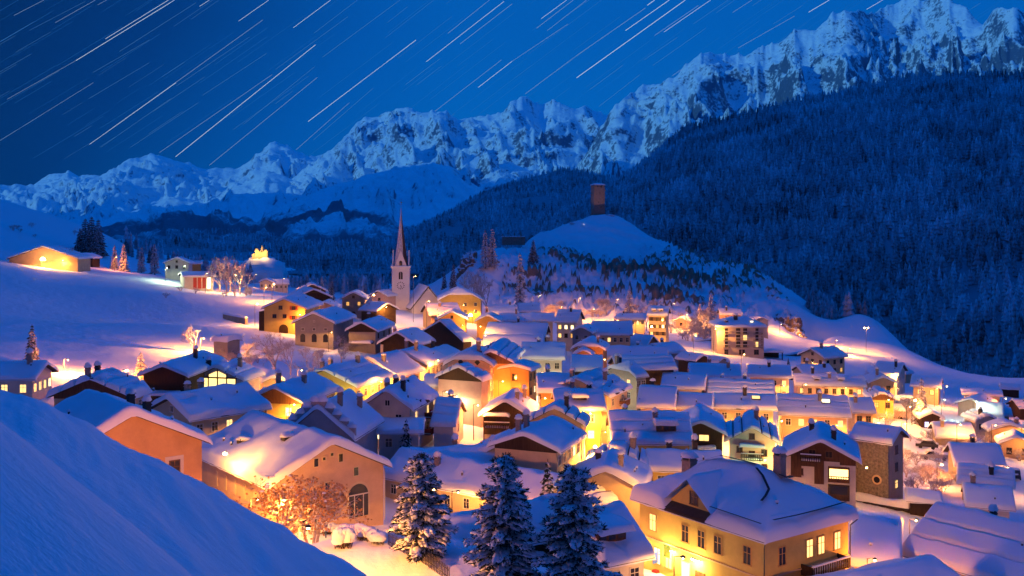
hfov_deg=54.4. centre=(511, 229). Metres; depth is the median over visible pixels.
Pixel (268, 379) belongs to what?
shed
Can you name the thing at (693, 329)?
bare tree
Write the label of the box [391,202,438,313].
church
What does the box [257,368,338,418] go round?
house
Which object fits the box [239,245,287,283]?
hill
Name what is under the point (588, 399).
house
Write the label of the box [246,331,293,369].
bare tree
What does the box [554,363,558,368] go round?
window
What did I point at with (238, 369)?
chalet
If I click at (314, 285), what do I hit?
barn
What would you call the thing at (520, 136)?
mountain massif
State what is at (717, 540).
window
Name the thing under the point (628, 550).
cottage
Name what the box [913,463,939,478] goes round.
shrub
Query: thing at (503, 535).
pine tree
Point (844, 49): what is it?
mountain wall
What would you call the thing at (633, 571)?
window
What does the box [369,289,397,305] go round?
cottage
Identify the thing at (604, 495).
cottage
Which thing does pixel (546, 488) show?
spruce tree
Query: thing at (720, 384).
house
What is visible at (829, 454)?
window
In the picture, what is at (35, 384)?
window
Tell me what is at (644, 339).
barn
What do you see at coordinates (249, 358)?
shrub
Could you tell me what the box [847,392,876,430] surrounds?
house
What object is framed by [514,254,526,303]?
larch tree
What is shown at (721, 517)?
villa
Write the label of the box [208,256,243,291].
bare tree
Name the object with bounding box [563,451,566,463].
window
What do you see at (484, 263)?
larch tree
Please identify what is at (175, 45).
sky
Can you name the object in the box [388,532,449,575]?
picket fence
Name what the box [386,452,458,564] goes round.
pine tree
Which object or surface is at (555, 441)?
house
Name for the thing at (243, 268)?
bare tree
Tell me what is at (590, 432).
window
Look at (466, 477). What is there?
farmhouse
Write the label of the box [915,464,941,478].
shrub
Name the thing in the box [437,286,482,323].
house
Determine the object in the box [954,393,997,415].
house
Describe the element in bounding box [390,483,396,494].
window
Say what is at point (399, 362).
farmhouse
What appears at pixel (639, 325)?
cottage
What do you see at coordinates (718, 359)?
shed
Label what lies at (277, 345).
shrub
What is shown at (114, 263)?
spruce tree
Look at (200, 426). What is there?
window
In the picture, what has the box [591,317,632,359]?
house
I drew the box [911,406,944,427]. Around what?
cabin
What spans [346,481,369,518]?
arched window
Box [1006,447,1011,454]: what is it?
window
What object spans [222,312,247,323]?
garden wall
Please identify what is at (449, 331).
barn
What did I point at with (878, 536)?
garage
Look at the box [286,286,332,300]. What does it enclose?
barn
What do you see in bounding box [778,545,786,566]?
window
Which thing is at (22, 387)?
window
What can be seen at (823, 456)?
chalet
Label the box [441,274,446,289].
spruce tree
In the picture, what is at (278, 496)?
leafy tree
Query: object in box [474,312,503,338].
house
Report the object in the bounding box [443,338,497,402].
house
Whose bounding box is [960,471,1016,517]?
barn
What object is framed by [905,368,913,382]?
shed
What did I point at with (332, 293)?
spruce tree
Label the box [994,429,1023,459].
house
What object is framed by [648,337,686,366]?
house
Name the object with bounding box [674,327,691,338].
shrub
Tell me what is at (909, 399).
shrub
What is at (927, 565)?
house
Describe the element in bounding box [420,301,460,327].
house
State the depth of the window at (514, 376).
189.31 m
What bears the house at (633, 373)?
on the ground
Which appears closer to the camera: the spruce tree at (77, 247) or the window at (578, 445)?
the window at (578, 445)
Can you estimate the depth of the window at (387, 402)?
151.82 m
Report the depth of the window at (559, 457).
130.39 m
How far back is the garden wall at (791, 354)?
372.59 m
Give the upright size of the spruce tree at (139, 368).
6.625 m
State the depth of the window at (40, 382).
154.62 m
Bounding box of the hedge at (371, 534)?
[309,522,387,544]
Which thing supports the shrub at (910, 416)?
on the ground
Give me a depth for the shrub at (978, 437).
216.65 m
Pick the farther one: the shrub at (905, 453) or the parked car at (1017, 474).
the shrub at (905, 453)
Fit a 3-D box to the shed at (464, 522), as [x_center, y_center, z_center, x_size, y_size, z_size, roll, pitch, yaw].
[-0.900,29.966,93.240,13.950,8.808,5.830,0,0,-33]
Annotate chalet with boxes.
[45,360,154,405]
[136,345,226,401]
[203,353,265,390]
[344,312,395,353]
[477,384,538,439]
[680,403,727,450]
[782,418,861,507]
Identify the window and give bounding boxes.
[1,384,7,390]
[19,384,26,392]
[33,382,36,392]
[38,381,41,390]
[43,379,46,388]
[169,459,179,471]
[196,423,202,430]
[211,421,218,431]
[226,419,232,426]
[285,407,291,416]
[290,306,297,309]
[313,457,319,467]
[325,481,330,489]
[338,452,343,462]
[353,466,358,476]
[384,400,389,405]
[385,438,392,447]
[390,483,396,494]
[444,494,450,505]
[462,497,469,509]
[512,374,517,380]
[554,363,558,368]
[558,455,561,466]
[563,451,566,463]
[568,448,570,459]
[572,445,575,456]
[577,442,580,453]
[587,430,594,438]
[589,414,594,422]
[629,566,639,575]
[648,512,656,532]
[653,546,660,565]
[664,552,672,570]
[681,523,689,543]
[696,529,705,549]
[699,434,709,441]
[713,534,721,555]
[736,446,742,452]
[742,544,751,566]
[749,433,754,439]
[761,449,767,456]
[763,413,768,420]
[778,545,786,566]
[785,418,790,424]
[798,419,803,425]
[806,538,813,558]
[808,449,815,456]
[817,535,825,555]
[825,451,832,458]
[834,530,841,550]
[837,420,843,427]
[866,416,870,422]
[872,475,881,484]
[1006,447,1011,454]
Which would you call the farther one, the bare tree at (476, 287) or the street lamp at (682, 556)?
the bare tree at (476, 287)
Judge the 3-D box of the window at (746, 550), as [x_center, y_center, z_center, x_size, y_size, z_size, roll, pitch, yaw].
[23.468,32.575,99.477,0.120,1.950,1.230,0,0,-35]
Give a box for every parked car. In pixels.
[915,438,938,449]
[1012,467,1020,479]
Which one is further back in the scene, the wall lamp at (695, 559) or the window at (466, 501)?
the window at (466, 501)
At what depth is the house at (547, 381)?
178.79 m
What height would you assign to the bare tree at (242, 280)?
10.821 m
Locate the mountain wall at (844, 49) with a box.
[575,0,1023,177]
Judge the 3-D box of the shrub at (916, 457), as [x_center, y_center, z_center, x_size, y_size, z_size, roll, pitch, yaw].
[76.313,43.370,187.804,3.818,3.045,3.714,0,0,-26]
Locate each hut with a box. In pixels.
[84,252,101,266]
[210,333,242,359]
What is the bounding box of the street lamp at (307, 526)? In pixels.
[298,525,310,537]
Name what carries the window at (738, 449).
in the house at (753, 436)
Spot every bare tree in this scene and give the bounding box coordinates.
[179,327,199,345]
[204,258,222,291]
[206,265,235,295]
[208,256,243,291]
[220,262,246,293]
[224,269,239,295]
[231,271,255,294]
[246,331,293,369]
[280,344,293,374]
[288,349,323,371]
[325,334,350,362]
[360,295,380,305]
[459,271,477,291]
[464,271,492,313]
[467,282,487,294]
[477,281,491,312]
[637,306,648,330]
[679,315,701,340]
[689,307,711,337]
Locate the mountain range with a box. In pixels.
[0,141,321,225]
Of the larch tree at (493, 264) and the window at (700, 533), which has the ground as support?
the larch tree at (493, 264)
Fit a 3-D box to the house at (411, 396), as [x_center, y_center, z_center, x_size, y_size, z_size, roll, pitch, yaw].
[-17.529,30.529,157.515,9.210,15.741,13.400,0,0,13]
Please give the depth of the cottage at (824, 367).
288.32 m
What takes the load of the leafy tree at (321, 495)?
on the ground
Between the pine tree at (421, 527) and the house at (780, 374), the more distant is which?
the house at (780, 374)
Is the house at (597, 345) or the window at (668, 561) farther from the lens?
the house at (597, 345)
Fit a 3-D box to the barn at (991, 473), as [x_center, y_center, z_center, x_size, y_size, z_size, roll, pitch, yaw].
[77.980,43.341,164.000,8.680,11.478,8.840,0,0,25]
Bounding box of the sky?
[0,0,1023,185]
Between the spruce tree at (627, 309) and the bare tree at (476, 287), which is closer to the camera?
the bare tree at (476, 287)
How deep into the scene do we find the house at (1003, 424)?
220.17 m
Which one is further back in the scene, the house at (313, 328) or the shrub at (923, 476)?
the house at (313, 328)
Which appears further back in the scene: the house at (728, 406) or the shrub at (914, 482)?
the house at (728, 406)
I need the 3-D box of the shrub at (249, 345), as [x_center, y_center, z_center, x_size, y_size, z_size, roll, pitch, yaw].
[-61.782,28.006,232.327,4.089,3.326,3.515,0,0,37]
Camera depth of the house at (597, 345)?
257.38 m
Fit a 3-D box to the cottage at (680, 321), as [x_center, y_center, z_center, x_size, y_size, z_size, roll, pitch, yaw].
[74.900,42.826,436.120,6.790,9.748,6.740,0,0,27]
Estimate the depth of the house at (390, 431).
146.56 m
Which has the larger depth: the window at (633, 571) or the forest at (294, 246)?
the forest at (294, 246)
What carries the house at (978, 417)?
on the ground
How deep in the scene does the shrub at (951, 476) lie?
175.09 m
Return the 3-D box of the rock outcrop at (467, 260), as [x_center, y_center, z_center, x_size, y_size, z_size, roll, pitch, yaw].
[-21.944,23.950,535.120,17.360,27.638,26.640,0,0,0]
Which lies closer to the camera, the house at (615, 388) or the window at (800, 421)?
the house at (615, 388)
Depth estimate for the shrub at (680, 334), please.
388.50 m
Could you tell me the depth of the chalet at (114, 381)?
149.85 m
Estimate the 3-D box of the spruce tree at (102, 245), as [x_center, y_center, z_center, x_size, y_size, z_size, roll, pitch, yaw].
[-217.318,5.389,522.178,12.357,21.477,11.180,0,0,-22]
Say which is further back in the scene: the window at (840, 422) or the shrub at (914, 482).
the window at (840, 422)
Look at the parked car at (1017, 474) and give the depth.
183.11 m
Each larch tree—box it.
[137,247,146,272]
[148,244,161,274]
[478,230,491,268]
[488,229,499,267]
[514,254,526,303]
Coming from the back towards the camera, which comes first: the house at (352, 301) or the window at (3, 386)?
the house at (352, 301)
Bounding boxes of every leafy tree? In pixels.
[235,474,338,539]
[274,476,371,543]
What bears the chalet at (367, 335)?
on the ground
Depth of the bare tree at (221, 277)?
376.12 m
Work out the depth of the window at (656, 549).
109.96 m
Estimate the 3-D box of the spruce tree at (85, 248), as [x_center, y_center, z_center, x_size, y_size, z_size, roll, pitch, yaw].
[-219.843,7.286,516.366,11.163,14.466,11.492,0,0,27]
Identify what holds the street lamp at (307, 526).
on the ground
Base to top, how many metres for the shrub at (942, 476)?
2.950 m
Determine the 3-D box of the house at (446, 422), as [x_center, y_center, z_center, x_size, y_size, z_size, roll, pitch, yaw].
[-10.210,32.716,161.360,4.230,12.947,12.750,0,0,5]
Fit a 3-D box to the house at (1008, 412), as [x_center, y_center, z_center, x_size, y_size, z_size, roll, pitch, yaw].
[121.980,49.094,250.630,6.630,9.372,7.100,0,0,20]
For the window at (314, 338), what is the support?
in the house at (313, 328)
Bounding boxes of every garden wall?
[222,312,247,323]
[694,338,710,340]
[779,351,801,355]
[856,492,909,512]
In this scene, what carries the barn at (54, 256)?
on the ground
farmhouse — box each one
[151,377,272,435]
[259,293,323,333]
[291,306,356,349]
[295,351,393,399]
[365,350,425,383]
[383,447,562,514]
[645,433,722,480]
[902,501,1023,575]
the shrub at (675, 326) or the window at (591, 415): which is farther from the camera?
the shrub at (675, 326)
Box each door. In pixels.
[193,278,196,288]
[198,277,200,288]
[202,277,205,288]
[207,277,210,287]
[279,324,287,333]
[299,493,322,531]
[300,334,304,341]
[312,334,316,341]
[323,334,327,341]
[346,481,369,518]
[681,560,689,575]
[695,570,704,575]
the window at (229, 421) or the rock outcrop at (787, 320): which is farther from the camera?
the rock outcrop at (787, 320)
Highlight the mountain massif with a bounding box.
[270,96,607,229]
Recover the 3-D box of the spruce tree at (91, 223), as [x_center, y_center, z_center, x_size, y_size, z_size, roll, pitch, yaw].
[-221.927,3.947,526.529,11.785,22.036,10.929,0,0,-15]
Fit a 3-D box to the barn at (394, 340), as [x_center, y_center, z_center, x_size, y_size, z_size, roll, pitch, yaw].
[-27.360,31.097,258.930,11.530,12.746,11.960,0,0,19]
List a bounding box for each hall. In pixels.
[178,271,215,290]
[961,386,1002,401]
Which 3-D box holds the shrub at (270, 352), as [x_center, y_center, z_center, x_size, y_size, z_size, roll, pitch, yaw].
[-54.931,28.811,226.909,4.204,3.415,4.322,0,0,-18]
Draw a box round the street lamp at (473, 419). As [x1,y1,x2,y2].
[473,404,479,439]
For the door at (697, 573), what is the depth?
104.90 m
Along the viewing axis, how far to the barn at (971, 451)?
175.37 m
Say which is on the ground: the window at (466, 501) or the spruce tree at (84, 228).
the spruce tree at (84, 228)
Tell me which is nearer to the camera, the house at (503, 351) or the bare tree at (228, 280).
the house at (503, 351)
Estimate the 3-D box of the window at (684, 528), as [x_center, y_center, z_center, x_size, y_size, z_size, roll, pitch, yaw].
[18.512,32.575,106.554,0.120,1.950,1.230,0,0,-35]
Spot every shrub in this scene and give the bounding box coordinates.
[224,353,236,360]
[241,343,254,352]
[243,355,258,364]
[251,353,264,362]
[261,348,278,360]
[269,342,285,352]
[297,347,311,357]
[338,348,351,358]
[544,306,556,311]
[547,304,563,311]
[598,304,612,313]
[669,324,677,332]
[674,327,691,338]
[677,331,694,340]
[877,410,897,424]
[885,418,894,424]
[894,396,913,403]
[897,398,917,405]
[900,399,920,405]
[903,450,926,464]
[903,451,914,460]
[903,462,915,476]
[903,479,917,486]
[904,475,926,488]
[907,413,914,422]
[908,464,931,480]
[910,472,929,484]
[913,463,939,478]
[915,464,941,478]
[920,431,936,438]
[925,452,946,464]
[927,478,953,489]
[931,472,955,485]
[931,479,953,491]
[944,471,955,482]
[975,433,984,442]
[977,429,995,442]
[980,435,995,442]
[1007,448,1023,460]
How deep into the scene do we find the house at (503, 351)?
189.68 m
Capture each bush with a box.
[331,526,356,548]
[356,529,363,540]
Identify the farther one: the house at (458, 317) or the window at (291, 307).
the house at (458, 317)
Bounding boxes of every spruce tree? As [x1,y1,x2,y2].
[23,326,39,359]
[73,218,91,247]
[74,229,83,250]
[80,229,92,252]
[87,217,97,243]
[89,234,101,255]
[92,221,108,255]
[110,245,118,269]
[118,244,130,271]
[133,353,147,379]
[329,280,334,299]
[400,419,412,446]
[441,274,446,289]
[449,265,456,288]
[527,240,539,263]
[539,459,555,495]
[624,291,634,312]
[695,304,703,328]
[704,294,715,333]
[912,378,928,424]
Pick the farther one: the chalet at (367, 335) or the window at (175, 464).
the chalet at (367, 335)
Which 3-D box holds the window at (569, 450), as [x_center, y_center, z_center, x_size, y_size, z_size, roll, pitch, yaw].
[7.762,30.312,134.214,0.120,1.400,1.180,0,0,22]
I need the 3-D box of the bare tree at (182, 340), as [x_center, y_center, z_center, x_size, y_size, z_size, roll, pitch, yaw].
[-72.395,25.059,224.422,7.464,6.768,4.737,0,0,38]
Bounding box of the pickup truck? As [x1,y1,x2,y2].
[920,449,947,460]
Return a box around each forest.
[119,228,452,272]
[122,226,435,298]
[286,165,616,284]
[532,67,1023,377]
[800,280,1018,377]
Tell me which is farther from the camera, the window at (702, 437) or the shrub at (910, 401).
the shrub at (910, 401)
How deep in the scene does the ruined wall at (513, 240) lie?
654.40 m
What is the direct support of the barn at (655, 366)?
on the ground
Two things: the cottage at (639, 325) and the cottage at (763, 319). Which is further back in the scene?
the cottage at (763, 319)
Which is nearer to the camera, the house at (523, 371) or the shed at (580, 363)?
the house at (523, 371)
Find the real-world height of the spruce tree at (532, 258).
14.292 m
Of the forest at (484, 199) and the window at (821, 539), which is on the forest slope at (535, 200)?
the forest at (484, 199)
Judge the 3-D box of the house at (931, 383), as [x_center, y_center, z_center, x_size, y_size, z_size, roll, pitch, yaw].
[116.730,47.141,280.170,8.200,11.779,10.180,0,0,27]
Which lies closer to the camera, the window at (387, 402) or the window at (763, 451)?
the window at (387, 402)
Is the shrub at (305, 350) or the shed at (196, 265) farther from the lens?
the shed at (196, 265)
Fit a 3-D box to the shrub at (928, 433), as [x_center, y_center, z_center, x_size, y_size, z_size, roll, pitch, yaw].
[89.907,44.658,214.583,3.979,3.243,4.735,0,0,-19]
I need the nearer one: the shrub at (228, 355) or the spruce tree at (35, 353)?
the spruce tree at (35, 353)
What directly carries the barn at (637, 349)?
on the ground
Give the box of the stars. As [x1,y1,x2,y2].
[0,0,1021,164]
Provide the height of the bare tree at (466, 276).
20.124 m
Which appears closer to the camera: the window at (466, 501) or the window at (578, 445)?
the window at (466, 501)
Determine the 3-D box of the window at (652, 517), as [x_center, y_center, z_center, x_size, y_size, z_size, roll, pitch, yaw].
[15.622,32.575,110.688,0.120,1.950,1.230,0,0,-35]
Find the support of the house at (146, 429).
on the ground
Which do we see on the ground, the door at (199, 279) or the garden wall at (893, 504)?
the garden wall at (893, 504)
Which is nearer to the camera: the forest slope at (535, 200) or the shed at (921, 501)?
the shed at (921, 501)
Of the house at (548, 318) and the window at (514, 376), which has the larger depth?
the house at (548, 318)
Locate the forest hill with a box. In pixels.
[533,75,1023,377]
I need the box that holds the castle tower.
[590,183,604,215]
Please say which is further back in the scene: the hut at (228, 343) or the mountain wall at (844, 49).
the mountain wall at (844, 49)
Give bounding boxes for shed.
[192,260,202,270]
[260,367,285,389]
[409,433,494,462]
[431,338,459,370]
[442,493,557,554]
[571,354,602,374]
[674,351,707,371]
[706,354,728,363]
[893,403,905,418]
[904,487,942,516]
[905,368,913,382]
[999,382,1020,397]
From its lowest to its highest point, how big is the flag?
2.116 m
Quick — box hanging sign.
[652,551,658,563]
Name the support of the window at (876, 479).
in the house at (881, 453)
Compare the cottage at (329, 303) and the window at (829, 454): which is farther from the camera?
the cottage at (329, 303)
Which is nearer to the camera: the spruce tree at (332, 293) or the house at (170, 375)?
the house at (170, 375)
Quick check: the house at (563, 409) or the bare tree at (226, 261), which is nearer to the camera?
the house at (563, 409)
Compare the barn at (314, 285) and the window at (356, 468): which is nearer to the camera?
the window at (356, 468)
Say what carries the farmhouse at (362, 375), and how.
on the ground
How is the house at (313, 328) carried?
on the ground
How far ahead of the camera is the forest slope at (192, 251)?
1840.82 m
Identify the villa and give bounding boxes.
[630,445,858,575]
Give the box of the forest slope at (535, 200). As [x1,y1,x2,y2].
[357,171,610,285]
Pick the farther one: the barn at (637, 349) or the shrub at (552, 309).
the shrub at (552, 309)
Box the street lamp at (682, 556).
[673,555,685,575]
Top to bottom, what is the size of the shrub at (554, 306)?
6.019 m
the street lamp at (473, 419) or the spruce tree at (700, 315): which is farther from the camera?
the spruce tree at (700, 315)
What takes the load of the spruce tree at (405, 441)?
on the ground
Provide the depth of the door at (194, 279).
393.30 m
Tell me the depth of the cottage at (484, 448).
138.41 m
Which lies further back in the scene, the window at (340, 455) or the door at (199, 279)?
the door at (199, 279)
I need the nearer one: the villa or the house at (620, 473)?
the villa
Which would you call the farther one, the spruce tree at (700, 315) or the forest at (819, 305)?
the forest at (819, 305)
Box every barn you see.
[6,245,92,271]
[202,409,392,532]
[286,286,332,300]
[296,281,327,292]
[376,326,435,352]
[422,317,473,350]
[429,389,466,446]
[434,362,491,427]
[483,334,544,346]
[484,316,550,341]
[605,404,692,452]
[607,340,667,364]
[607,354,677,384]
[630,334,658,345]
[943,433,1006,484]
[956,461,1015,499]
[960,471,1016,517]
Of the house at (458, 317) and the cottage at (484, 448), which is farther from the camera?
the house at (458, 317)
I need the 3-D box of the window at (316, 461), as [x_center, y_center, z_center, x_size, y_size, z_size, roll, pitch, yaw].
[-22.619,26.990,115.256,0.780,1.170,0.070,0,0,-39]
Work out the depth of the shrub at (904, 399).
261.23 m
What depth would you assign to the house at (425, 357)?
209.90 m
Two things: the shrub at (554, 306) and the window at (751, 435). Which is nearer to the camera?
the window at (751, 435)
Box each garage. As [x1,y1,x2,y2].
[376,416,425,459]
[848,510,903,567]
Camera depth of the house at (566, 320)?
310.10 m
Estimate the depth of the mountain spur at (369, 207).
3153.55 m
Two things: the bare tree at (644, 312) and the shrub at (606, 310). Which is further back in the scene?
the shrub at (606, 310)
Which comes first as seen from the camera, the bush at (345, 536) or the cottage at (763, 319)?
the bush at (345, 536)
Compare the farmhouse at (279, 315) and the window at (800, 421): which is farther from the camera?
the farmhouse at (279, 315)
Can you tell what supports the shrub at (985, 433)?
on the ground
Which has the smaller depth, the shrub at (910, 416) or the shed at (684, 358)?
the shrub at (910, 416)
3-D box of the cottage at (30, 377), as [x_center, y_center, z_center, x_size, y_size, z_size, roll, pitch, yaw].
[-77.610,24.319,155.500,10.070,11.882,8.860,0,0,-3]
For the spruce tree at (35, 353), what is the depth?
181.68 m
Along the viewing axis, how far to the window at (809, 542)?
101.65 m
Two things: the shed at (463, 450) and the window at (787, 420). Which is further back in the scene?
the window at (787, 420)
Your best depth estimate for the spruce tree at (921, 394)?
237.59 m
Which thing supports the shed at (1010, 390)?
on the ground
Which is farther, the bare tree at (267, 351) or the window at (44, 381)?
the bare tree at (267, 351)
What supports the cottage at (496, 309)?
on the ground
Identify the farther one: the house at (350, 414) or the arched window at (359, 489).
the house at (350, 414)
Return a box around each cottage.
[0,348,58,399]
[320,299,340,308]
[358,301,398,322]
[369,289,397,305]
[477,429,510,451]
[486,300,518,313]
[517,301,541,312]
[554,500,655,575]
[564,464,618,506]
[573,346,595,354]
[616,309,646,334]
[673,316,692,328]
[750,315,769,338]
[792,358,836,381]
[1005,398,1023,419]
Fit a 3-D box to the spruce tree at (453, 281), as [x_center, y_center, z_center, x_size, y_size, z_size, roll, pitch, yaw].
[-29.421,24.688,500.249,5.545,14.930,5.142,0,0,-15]
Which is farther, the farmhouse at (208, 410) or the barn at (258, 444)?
the farmhouse at (208, 410)
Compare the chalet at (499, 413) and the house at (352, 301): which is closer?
the chalet at (499, 413)
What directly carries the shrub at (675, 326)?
on the ground
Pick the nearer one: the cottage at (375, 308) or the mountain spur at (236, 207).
the cottage at (375, 308)
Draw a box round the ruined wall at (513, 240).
[501,231,524,244]
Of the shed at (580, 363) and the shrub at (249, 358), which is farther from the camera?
the shed at (580, 363)
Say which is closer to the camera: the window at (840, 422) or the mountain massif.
the window at (840, 422)
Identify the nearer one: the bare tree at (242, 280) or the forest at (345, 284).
the bare tree at (242, 280)
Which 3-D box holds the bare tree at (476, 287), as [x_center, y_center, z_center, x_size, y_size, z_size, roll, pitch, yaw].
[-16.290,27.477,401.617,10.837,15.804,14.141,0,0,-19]
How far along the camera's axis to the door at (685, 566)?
106.42 m
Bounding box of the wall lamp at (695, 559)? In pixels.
[690,557,700,562]
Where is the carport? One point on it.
(770, 352)
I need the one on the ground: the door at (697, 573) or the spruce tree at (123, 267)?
the spruce tree at (123, 267)
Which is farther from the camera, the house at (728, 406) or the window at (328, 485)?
the house at (728, 406)
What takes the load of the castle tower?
on the ground
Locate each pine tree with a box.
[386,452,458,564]
[462,452,556,575]
[527,464,622,575]
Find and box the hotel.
[708,313,766,358]
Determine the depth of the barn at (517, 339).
268.33 m
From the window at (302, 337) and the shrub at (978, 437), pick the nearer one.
the shrub at (978, 437)
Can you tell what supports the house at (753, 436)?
on the ground
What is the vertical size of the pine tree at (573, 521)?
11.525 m
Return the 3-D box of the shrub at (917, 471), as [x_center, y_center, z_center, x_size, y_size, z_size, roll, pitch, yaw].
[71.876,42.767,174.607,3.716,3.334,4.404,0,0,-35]
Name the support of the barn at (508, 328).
on the ground
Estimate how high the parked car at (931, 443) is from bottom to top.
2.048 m
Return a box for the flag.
[657,542,677,557]
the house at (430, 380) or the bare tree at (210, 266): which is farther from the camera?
the bare tree at (210, 266)
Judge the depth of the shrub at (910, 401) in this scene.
256.04 m
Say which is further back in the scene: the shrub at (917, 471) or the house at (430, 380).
the house at (430, 380)
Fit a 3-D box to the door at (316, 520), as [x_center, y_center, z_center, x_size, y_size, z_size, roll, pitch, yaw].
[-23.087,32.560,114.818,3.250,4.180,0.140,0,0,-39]
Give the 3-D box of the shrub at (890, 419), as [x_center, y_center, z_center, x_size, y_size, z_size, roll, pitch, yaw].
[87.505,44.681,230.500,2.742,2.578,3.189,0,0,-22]
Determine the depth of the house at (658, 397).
185.06 m
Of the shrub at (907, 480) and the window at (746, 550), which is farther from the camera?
the shrub at (907, 480)
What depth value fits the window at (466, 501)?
124.18 m
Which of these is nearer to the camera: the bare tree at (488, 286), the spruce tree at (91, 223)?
the bare tree at (488, 286)
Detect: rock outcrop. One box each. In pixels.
[456,249,476,278]
[774,309,806,337]
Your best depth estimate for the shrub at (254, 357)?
221.50 m
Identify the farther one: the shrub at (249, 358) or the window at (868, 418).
the shrub at (249, 358)
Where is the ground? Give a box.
[0,199,1023,575]
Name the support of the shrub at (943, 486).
on the ground
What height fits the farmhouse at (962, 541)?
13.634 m
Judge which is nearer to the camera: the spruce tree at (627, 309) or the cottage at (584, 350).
the cottage at (584, 350)
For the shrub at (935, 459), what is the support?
on the ground
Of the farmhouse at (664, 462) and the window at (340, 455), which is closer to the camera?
the window at (340, 455)
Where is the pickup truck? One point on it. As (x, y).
(928, 452)
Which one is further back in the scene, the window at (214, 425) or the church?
the church
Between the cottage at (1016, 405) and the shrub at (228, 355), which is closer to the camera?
the shrub at (228, 355)
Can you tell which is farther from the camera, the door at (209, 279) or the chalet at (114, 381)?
the door at (209, 279)
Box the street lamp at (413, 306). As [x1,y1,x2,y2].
[413,275,415,321]
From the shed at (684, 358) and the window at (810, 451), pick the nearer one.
the window at (810, 451)
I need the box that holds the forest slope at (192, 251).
[122,234,445,273]
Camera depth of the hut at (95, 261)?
435.14 m
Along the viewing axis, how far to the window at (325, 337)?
255.18 m
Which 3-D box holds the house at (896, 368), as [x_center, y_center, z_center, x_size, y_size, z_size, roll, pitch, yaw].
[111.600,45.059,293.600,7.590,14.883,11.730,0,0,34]
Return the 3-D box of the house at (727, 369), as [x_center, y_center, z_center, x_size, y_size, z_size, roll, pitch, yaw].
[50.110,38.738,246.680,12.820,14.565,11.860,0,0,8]
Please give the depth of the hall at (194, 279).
394.32 m
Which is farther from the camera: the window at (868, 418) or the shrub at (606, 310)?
the shrub at (606, 310)
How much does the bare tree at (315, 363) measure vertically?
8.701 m
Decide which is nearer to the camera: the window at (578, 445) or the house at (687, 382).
the window at (578, 445)
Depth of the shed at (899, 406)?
243.18 m
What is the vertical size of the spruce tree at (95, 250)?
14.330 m
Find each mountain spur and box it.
[90,171,299,241]
[218,162,482,246]
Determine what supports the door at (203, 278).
in the hall at (194, 279)
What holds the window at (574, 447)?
in the house at (555, 441)
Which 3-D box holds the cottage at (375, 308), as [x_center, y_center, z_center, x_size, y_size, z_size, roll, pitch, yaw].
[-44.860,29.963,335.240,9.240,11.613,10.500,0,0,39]
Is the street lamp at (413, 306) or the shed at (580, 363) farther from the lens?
the street lamp at (413, 306)
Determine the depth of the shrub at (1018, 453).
203.35 m
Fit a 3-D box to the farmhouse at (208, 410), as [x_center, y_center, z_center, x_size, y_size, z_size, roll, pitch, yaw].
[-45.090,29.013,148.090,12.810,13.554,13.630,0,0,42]
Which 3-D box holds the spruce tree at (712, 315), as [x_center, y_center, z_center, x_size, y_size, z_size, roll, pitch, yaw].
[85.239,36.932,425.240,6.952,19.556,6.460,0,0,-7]
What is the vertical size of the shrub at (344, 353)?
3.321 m
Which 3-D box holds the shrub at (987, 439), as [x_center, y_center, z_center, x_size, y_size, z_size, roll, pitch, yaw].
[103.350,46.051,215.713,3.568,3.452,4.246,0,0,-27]
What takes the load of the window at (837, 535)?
in the villa
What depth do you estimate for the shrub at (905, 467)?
174.97 m
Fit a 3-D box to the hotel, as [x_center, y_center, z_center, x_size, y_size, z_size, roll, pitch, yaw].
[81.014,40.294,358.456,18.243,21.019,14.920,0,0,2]
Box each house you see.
[53,387,212,480]
[163,256,194,280]
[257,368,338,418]
[258,278,275,290]
[273,278,289,292]
[286,386,384,453]
[339,289,369,318]
[364,374,439,448]
[400,338,447,380]
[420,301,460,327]
[423,363,458,407]
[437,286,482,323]
[437,308,468,332]
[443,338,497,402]
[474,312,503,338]
[483,337,525,398]
[486,408,587,472]
[497,359,540,400]
[498,306,554,340]
[521,335,565,395]
[530,390,590,461]
[535,364,576,407]
[550,377,606,454]
[554,305,584,351]
[558,366,632,443]
[569,323,598,351]
[570,334,609,367]
[574,448,652,526]
[585,431,648,464]
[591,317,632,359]
[606,353,648,410]
[636,378,678,410]
[646,305,670,341]
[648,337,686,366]
[660,372,707,410]
[676,391,713,410]
[687,356,742,392]
[706,372,774,410]
[713,383,777,435]
[717,306,742,318]
[724,406,780,470]
[746,358,792,394]
[776,389,851,439]
[790,366,866,396]
[797,341,848,373]
[812,554,960,575]
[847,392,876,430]
[848,421,909,498]
[862,385,896,418]
[864,367,897,400]
[873,358,907,394]
[910,375,943,405]
[927,416,976,444]
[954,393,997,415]
[960,406,997,434]
[976,401,1004,417]
[981,417,1023,442]
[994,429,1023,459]
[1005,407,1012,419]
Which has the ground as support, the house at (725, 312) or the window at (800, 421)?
the house at (725, 312)
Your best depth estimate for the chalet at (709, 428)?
162.19 m
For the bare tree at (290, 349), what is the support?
on the ground
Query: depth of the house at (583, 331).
293.62 m
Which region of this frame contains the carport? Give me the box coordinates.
[764,348,783,359]

